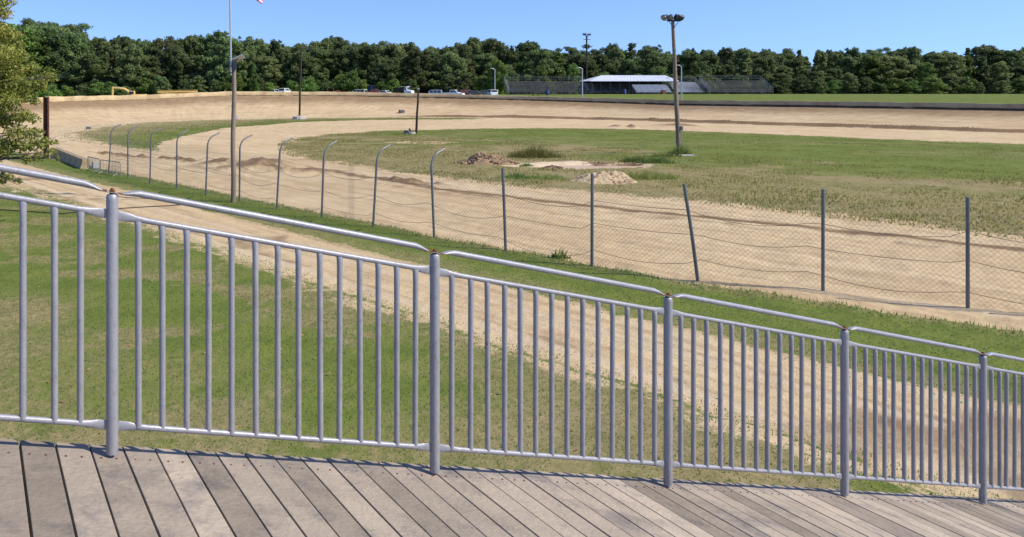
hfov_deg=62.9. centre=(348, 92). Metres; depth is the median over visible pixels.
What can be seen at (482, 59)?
wood tree
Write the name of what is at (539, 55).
wood tree
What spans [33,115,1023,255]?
track
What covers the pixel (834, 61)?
wood tree
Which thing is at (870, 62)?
wood tree
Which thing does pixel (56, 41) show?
wood tree
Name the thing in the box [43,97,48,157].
steel post
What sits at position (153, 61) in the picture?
wood tree
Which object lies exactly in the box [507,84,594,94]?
fence
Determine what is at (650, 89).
bleachers
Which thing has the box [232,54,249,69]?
solar light
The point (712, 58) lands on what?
wood tree
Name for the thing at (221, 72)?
wood tree
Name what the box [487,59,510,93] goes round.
bright tree
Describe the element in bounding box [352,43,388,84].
wood tree
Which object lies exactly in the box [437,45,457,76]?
wood tree
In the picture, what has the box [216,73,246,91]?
wood shrub
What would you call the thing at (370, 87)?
shipping container
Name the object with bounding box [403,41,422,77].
wood tree
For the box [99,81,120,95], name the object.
wood shrub
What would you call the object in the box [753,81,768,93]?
wood shrub
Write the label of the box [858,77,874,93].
wood shrub
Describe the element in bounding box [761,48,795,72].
wood tree
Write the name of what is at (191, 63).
wood tree
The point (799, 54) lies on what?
wood tree
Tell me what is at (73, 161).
barrier block
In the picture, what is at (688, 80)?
wood shrub
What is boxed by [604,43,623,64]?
wood tree
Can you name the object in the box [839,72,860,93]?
wood shrub
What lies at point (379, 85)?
wood shrub
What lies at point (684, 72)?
wood tree
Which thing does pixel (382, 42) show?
wood tree
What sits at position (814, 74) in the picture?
wood tree
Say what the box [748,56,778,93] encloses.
wood tree
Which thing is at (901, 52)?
wood tree
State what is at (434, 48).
wood tree
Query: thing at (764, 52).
wood tree
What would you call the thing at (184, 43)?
wood tree
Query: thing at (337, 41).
wood tree
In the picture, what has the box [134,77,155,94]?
wood shrub
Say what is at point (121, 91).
wood shrub
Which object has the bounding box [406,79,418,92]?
wood shrub
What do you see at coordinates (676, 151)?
weed clump
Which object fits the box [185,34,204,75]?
wood tree
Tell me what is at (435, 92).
camper van
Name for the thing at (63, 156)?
barrier block
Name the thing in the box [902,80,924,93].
wood shrub
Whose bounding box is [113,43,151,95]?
wood tree
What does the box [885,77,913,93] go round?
wood shrub
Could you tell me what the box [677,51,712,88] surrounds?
wood tree
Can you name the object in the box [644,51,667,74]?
wood tree
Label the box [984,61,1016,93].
wood tree
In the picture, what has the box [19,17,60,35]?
wood tree
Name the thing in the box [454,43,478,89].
wood tree
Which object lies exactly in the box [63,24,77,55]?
wood tree
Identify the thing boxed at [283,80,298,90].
wood shrub
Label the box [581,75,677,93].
covered stand
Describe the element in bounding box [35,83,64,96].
wood shrub
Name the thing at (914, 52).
wood tree
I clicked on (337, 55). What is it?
wood tree
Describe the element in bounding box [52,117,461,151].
strip grass
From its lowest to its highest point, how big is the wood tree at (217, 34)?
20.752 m
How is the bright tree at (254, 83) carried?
on the ground at (42, 352)
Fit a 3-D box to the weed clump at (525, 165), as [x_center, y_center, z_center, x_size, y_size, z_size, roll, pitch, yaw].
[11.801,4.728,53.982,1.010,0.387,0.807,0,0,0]
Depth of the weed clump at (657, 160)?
56.03 m
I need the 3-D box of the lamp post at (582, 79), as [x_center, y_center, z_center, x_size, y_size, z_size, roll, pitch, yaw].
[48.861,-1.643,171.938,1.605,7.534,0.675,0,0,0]
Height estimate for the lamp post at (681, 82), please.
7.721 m
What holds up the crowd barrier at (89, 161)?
on the grass verge
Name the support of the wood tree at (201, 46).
on the ground at (42, 352)
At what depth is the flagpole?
35.84 m
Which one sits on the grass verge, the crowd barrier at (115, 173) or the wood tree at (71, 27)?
the crowd barrier at (115, 173)
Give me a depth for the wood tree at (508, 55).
241.96 m
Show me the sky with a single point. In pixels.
(807, 26)
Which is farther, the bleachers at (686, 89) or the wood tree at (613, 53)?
the wood tree at (613, 53)
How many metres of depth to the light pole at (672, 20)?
64.05 m
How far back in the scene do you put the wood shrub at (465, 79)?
218.08 m
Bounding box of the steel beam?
[157,90,197,93]
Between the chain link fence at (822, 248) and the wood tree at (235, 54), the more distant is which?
the wood tree at (235, 54)
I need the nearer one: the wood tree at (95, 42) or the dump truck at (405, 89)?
the dump truck at (405, 89)
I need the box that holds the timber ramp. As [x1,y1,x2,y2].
[0,439,1023,536]
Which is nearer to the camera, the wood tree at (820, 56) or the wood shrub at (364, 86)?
the wood shrub at (364, 86)
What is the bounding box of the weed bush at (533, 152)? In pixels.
[501,143,565,158]
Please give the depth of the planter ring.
148.55 m
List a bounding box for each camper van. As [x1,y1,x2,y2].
[352,89,366,91]
[427,90,441,93]
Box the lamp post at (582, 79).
[576,67,582,96]
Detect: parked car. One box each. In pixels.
[278,88,289,91]
[465,90,484,94]
[486,90,497,94]
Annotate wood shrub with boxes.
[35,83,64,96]
[56,85,74,96]
[74,86,88,95]
[81,82,110,95]
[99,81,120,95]
[118,86,129,94]
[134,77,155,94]
[150,76,171,94]
[177,79,188,92]
[185,75,208,92]
[207,79,220,91]
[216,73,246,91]
[248,74,265,90]
[264,82,274,91]
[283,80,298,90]
[296,77,319,91]
[318,82,330,91]
[325,74,345,91]
[357,79,368,88]
[375,81,386,90]
[383,78,401,92]
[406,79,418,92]
[424,79,441,91]
[439,73,456,92]
[455,73,473,90]
[473,75,493,90]
[502,72,521,93]
[518,79,537,93]
[542,80,557,93]
[596,71,611,76]
[665,73,678,93]
[678,75,698,93]
[687,72,718,93]
[714,81,728,93]
[727,76,755,93]
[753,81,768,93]
[767,73,791,93]
[787,76,811,93]
[809,78,827,93]
[825,80,841,93]
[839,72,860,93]
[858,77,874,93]
[870,82,888,93]
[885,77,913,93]
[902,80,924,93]
[917,76,951,93]
[941,75,962,93]
[952,76,978,93]
[972,81,985,93]
[989,80,1010,93]
[1008,77,1023,93]
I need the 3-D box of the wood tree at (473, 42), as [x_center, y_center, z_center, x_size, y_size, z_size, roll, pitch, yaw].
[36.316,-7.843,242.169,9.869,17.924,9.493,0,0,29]
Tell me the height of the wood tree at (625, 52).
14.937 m
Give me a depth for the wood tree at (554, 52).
249.16 m
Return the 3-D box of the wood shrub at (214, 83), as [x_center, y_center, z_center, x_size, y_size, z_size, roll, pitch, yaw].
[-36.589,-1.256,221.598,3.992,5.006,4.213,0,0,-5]
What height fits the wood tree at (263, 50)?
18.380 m
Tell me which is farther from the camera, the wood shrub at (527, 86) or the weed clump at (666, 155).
the wood shrub at (527, 86)
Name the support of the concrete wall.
on the ground at (42, 352)
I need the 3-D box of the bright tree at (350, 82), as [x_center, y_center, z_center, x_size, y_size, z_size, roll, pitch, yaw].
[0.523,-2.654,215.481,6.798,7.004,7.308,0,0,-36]
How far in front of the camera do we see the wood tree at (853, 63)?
236.77 m
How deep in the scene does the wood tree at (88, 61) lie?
228.55 m
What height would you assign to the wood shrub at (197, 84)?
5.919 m
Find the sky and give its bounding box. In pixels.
[0,0,1023,66]
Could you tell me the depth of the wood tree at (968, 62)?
235.56 m
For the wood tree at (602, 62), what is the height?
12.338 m
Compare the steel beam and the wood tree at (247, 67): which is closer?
the steel beam
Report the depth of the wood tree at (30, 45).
228.03 m
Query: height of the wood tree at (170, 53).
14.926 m
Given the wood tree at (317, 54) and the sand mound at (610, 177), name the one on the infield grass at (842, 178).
the sand mound at (610, 177)
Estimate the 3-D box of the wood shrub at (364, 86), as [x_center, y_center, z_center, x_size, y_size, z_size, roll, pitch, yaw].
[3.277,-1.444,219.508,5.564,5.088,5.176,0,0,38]
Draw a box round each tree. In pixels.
[0,0,69,184]
[0,23,46,97]
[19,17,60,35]
[19,31,65,90]
[20,22,55,71]
[39,32,71,94]
[40,23,95,89]
[57,31,93,95]
[60,25,88,39]
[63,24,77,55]
[66,53,117,95]
[79,40,92,80]
[89,41,128,86]
[90,36,116,63]
[109,35,134,74]
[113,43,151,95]
[123,54,169,93]
[131,38,141,45]
[137,39,152,77]
[143,36,184,82]
[152,50,171,93]
[159,46,184,92]
[168,53,204,92]
[176,37,194,74]
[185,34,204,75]
[187,33,215,86]
[189,42,219,91]
[203,35,248,91]
[210,30,229,90]
[222,41,253,73]
[238,36,276,80]
[239,46,258,90]
[247,56,284,90]
[248,64,259,90]
[268,39,288,75]
[271,48,293,87]
[280,44,311,83]
[282,50,320,91]
[303,48,335,90]
[305,38,342,78]
[320,35,350,72]
[325,48,354,91]
[338,69,363,91]
[341,45,371,91]
[342,40,367,74]
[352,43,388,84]
[358,40,390,73]
[367,57,407,90]
[379,44,401,78]
[382,42,407,62]
[398,47,440,92]
[398,61,414,92]
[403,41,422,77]
[403,43,418,69]
[421,47,436,75]
[423,46,438,71]
[424,53,442,83]
[434,51,472,88]
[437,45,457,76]
[453,42,474,73]
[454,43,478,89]
[455,37,484,74]
[471,52,499,88]
[475,38,511,71]
[477,38,496,53]
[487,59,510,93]
[489,64,518,87]
[498,45,519,76]
[508,40,549,80]
[514,61,536,91]
[519,48,562,93]
[531,64,548,93]
[546,48,562,93]
[546,52,570,93]
[561,44,592,75]
[562,53,601,86]
[564,63,581,93]
[583,47,606,77]
[583,53,621,78]
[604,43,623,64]
[606,47,624,74]
[615,56,648,74]
[620,50,627,62]
[621,43,640,69]
[636,44,667,73]
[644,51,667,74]
[652,67,668,85]
[655,51,678,72]
[668,57,684,93]
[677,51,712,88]
[681,50,697,76]
[698,53,725,93]
[699,49,713,66]
[713,64,735,93]
[717,47,737,74]
[723,53,752,88]
[732,47,757,77]
[748,50,772,80]
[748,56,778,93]
[751,48,777,71]
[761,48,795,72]
[772,66,794,93]
[779,53,786,62]
[784,58,814,93]
[791,50,811,93]
[806,71,822,92]
[809,49,832,92]
[821,49,844,67]
[823,52,850,78]
[823,68,843,92]
[837,56,864,92]
[839,46,864,77]
[848,53,887,86]
[861,48,882,76]
[865,47,891,93]
[869,54,915,93]
[881,49,915,79]
[891,57,915,91]
[905,46,923,79]
[907,62,939,93]
[922,51,943,91]
[927,53,972,92]
[941,52,966,93]
[956,54,980,93]
[963,48,984,93]
[966,44,1010,87]
[969,56,992,93]
[982,49,1023,81]
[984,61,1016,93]
[1011,67,1023,87]
[1012,50,1023,75]
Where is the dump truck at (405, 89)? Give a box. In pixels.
[393,86,413,92]
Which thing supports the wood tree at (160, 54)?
on the ground at (42, 352)
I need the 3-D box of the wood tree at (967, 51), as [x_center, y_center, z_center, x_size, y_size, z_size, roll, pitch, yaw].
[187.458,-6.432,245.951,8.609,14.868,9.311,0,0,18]
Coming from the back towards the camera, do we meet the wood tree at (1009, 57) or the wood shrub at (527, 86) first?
the wood tree at (1009, 57)
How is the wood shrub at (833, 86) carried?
on the ground at (42, 352)
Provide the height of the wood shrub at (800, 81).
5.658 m
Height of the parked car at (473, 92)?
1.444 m
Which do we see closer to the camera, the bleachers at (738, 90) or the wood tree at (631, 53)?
the bleachers at (738, 90)
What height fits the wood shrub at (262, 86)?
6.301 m
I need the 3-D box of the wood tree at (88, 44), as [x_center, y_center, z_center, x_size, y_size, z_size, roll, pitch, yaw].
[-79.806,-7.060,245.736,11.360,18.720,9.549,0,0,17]
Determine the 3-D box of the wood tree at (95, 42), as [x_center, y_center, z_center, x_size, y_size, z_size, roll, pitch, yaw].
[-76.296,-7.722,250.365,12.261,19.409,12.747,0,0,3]
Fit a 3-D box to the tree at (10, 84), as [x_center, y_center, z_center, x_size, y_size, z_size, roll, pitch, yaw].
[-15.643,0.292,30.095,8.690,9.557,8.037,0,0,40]
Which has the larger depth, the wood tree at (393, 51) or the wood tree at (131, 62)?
the wood tree at (393, 51)
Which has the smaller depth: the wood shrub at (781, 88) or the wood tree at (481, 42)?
the wood shrub at (781, 88)
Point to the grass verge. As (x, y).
(997, 339)
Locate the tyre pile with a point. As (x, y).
(409, 131)
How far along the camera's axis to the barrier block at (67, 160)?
56.42 m
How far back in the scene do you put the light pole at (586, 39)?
221.76 m
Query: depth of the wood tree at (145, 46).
244.09 m
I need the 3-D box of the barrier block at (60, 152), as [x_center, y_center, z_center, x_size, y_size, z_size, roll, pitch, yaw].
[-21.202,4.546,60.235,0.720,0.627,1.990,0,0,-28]
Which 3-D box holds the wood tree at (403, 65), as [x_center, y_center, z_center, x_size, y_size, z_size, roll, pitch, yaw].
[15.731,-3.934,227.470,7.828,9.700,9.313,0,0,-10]
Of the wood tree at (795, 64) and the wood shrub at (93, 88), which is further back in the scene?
the wood tree at (795, 64)
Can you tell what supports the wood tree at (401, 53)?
on the ground at (42, 352)
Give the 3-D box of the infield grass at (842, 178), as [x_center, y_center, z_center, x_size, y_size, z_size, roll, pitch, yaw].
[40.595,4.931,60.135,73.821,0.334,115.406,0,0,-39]
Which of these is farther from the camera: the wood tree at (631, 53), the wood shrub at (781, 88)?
the wood tree at (631, 53)
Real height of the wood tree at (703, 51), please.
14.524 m
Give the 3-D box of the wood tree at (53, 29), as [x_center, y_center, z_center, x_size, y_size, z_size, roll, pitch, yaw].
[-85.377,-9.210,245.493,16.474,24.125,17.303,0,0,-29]
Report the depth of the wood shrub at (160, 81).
220.27 m
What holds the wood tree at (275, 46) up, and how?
on the ground at (42, 352)
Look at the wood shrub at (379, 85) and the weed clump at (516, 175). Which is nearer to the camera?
the weed clump at (516, 175)
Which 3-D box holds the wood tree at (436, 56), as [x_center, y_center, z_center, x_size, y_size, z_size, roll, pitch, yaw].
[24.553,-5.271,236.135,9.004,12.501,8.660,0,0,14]
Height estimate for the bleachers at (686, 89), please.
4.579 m
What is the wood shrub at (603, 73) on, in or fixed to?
on the ground at (42, 352)
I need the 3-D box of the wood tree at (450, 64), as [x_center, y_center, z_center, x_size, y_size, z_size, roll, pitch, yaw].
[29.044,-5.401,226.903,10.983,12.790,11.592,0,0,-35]
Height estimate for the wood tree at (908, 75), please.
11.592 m
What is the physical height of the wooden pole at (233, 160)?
6.705 m
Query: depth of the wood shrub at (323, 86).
220.88 m
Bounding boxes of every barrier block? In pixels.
[55,149,66,158]
[60,151,71,160]
[64,153,76,163]
[69,155,82,165]
[75,157,88,168]
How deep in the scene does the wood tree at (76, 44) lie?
234.72 m
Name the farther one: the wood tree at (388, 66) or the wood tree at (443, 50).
the wood tree at (443, 50)
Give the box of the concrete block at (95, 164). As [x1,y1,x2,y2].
[92,161,98,168]
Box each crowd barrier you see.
[85,156,99,171]
[98,159,120,175]
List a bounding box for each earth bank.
[539,165,565,169]
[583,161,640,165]
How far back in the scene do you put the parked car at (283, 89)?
198.06 m
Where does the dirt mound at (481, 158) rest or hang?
on the infield grass at (842, 178)
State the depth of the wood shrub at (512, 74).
221.28 m
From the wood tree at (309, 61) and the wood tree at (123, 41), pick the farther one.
the wood tree at (123, 41)
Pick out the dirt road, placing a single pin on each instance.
(186, 216)
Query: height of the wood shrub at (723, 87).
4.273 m
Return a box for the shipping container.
[367,85,374,91]
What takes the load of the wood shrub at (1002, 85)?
on the ground at (42, 352)
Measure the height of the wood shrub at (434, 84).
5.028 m
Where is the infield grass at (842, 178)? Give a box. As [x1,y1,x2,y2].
[273,128,1023,241]
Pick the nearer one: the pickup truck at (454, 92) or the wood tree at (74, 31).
the pickup truck at (454, 92)
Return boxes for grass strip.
[36,115,1023,155]
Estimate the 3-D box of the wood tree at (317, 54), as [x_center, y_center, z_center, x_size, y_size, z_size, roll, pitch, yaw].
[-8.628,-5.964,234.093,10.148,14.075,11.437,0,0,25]
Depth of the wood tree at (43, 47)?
230.34 m
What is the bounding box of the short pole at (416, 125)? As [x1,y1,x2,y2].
[415,88,419,133]
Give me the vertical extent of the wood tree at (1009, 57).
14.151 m
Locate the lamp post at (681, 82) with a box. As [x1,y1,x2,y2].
[677,65,681,99]
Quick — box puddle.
[561,165,643,168]
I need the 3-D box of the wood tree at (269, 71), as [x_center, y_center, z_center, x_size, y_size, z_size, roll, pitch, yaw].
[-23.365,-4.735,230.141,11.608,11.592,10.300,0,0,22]
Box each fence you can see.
[108,124,1023,309]
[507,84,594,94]
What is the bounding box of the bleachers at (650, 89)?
[632,85,671,93]
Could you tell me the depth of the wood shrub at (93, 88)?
218.91 m
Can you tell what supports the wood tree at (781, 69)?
on the ground at (42, 352)
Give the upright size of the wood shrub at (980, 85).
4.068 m
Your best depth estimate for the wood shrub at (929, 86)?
217.07 m
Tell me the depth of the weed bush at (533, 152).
61.15 m
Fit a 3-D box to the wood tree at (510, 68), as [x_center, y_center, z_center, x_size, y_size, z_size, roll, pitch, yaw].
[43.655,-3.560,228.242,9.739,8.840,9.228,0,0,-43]
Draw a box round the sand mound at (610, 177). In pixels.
[570,170,636,183]
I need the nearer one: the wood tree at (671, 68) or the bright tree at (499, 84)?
the bright tree at (499, 84)
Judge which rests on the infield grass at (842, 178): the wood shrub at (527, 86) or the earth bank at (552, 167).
the earth bank at (552, 167)
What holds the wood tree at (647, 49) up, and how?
on the ground at (42, 352)
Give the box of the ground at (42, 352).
[0,94,1023,494]
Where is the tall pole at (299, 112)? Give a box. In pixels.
[298,46,301,114]
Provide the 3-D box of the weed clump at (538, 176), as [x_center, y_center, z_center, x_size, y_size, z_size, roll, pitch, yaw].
[11.065,4.659,46.206,3.000,0.499,2.212,0,0,0]
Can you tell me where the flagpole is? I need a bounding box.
[229,0,232,74]
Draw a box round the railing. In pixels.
[0,164,1023,503]
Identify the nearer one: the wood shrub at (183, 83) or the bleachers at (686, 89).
the bleachers at (686, 89)
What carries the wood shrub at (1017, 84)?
on the ground at (42, 352)
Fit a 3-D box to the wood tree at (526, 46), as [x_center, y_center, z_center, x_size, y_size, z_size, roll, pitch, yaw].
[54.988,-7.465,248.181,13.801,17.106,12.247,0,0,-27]
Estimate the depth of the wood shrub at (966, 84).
218.72 m
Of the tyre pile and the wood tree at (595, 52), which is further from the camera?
the wood tree at (595, 52)
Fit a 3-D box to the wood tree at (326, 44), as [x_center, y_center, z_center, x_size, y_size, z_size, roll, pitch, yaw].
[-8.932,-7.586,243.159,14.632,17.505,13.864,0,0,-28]
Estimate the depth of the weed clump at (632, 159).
57.13 m
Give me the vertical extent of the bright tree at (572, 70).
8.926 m
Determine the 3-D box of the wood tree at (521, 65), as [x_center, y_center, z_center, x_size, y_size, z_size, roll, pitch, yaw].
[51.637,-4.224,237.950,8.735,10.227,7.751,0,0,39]
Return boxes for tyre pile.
[404,128,415,133]
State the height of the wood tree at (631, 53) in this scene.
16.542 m
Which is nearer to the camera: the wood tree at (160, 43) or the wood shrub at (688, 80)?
the wood shrub at (688, 80)
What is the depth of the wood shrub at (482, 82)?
218.74 m
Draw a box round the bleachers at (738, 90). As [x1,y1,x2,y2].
[699,75,772,93]
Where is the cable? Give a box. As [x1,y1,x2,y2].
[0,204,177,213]
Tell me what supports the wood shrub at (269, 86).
on the ground at (42, 352)
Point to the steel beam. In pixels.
(167, 91)
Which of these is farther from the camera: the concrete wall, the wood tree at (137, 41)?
the wood tree at (137, 41)
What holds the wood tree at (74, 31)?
on the ground at (42, 352)
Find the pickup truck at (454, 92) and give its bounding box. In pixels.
[442,90,464,94]
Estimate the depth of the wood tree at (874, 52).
241.47 m
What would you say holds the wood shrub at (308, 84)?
on the ground at (42, 352)
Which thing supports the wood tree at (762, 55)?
on the ground at (42, 352)
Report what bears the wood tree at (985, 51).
on the ground at (42, 352)
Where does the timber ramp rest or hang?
on the ground at (42, 352)
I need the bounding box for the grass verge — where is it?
[5,151,1023,401]
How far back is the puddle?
54.85 m
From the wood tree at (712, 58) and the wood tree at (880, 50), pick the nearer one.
the wood tree at (712, 58)
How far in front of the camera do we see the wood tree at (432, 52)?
248.73 m
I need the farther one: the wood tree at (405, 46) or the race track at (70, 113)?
the wood tree at (405, 46)
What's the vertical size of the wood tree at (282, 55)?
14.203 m
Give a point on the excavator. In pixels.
(122, 89)
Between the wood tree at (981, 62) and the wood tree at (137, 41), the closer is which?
the wood tree at (981, 62)
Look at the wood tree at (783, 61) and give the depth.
258.61 m
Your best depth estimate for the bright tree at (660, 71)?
219.02 m
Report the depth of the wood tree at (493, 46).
245.29 m
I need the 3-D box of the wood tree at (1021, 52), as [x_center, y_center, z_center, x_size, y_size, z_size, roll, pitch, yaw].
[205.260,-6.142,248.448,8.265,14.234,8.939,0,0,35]
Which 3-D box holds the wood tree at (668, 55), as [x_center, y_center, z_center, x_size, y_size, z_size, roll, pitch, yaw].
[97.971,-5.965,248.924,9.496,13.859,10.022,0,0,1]
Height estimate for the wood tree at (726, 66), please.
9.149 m
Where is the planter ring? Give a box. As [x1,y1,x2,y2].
[292,115,305,118]
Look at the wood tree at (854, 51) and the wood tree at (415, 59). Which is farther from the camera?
the wood tree at (854, 51)
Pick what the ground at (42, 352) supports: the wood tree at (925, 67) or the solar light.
the wood tree at (925, 67)
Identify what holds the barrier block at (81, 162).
on the grass verge
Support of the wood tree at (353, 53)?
on the ground at (42, 352)
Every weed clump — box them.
[501,171,528,179]
[519,162,533,166]
[522,171,569,179]
[548,248,572,259]
[618,155,647,162]
[625,168,683,180]
[637,153,679,163]
[646,151,680,157]
[666,141,691,155]
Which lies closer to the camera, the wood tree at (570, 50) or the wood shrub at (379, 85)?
the wood shrub at (379, 85)
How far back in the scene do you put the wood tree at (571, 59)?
233.59 m
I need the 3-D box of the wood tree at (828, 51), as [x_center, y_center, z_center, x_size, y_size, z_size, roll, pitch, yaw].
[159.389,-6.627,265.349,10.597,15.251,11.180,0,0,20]
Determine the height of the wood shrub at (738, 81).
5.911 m
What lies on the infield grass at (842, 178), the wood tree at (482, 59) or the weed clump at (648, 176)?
the weed clump at (648, 176)
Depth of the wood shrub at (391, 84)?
218.71 m
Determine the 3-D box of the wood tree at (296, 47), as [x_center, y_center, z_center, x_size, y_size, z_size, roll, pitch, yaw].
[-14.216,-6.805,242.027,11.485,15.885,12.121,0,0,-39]
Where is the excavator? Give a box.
[111,86,146,94]
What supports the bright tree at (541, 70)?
on the ground at (42, 352)
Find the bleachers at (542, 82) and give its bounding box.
[504,76,587,93]
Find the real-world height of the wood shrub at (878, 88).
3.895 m
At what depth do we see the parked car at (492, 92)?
197.82 m
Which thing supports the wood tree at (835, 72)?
on the ground at (42, 352)
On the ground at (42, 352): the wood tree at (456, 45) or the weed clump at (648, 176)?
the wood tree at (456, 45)
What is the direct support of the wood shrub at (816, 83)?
on the ground at (42, 352)
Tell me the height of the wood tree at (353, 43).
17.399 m
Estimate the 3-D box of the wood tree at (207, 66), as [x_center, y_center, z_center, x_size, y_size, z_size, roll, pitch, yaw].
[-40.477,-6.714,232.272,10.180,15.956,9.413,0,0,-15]
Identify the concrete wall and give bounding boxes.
[7,91,1023,110]
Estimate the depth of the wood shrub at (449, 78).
219.19 m
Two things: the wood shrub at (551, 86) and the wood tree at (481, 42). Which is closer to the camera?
the wood shrub at (551, 86)
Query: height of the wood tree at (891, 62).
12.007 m
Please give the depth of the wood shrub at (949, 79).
219.04 m
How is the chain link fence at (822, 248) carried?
on the grass verge
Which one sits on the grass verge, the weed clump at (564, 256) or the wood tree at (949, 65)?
the weed clump at (564, 256)
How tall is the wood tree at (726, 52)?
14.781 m
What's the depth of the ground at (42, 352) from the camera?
13.85 m
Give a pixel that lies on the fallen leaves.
(774, 451)
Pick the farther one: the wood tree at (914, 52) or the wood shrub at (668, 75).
the wood tree at (914, 52)
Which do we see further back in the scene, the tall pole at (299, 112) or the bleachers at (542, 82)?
the bleachers at (542, 82)
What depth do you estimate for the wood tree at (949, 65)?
248.09 m
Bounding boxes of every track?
[0,96,1023,330]
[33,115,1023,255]
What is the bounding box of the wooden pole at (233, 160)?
[231,60,235,202]
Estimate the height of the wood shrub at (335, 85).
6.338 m
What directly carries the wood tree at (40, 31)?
on the ground at (42, 352)
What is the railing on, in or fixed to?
on the timber ramp
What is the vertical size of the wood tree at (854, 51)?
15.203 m
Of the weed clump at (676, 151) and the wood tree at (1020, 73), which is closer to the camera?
the weed clump at (676, 151)
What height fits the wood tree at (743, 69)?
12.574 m
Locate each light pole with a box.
[582,33,590,78]
[661,14,684,149]
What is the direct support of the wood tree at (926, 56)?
on the ground at (42, 352)
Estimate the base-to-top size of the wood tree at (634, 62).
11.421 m
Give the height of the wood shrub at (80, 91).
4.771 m
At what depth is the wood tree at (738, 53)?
249.30 m
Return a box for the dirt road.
[0,160,1023,499]
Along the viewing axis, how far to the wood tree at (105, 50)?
234.78 m
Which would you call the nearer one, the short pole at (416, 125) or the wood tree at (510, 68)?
the short pole at (416, 125)
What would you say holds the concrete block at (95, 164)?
on the grass verge
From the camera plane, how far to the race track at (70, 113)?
32.41 m
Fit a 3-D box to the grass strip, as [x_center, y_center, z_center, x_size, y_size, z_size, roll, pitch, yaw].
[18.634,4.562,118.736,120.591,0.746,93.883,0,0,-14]
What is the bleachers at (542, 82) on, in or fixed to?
on the ground at (42, 352)
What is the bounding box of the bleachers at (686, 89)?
[667,77,704,93]
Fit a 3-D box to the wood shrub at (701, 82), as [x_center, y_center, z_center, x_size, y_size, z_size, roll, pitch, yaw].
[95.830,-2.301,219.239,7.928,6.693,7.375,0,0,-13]
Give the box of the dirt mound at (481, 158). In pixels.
[451,152,519,165]
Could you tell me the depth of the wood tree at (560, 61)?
225.11 m
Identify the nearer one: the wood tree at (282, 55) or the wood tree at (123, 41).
the wood tree at (282, 55)
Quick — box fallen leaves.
[3,185,775,452]
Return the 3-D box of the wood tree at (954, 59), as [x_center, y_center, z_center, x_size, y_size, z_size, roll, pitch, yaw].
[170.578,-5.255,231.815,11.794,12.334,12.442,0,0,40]

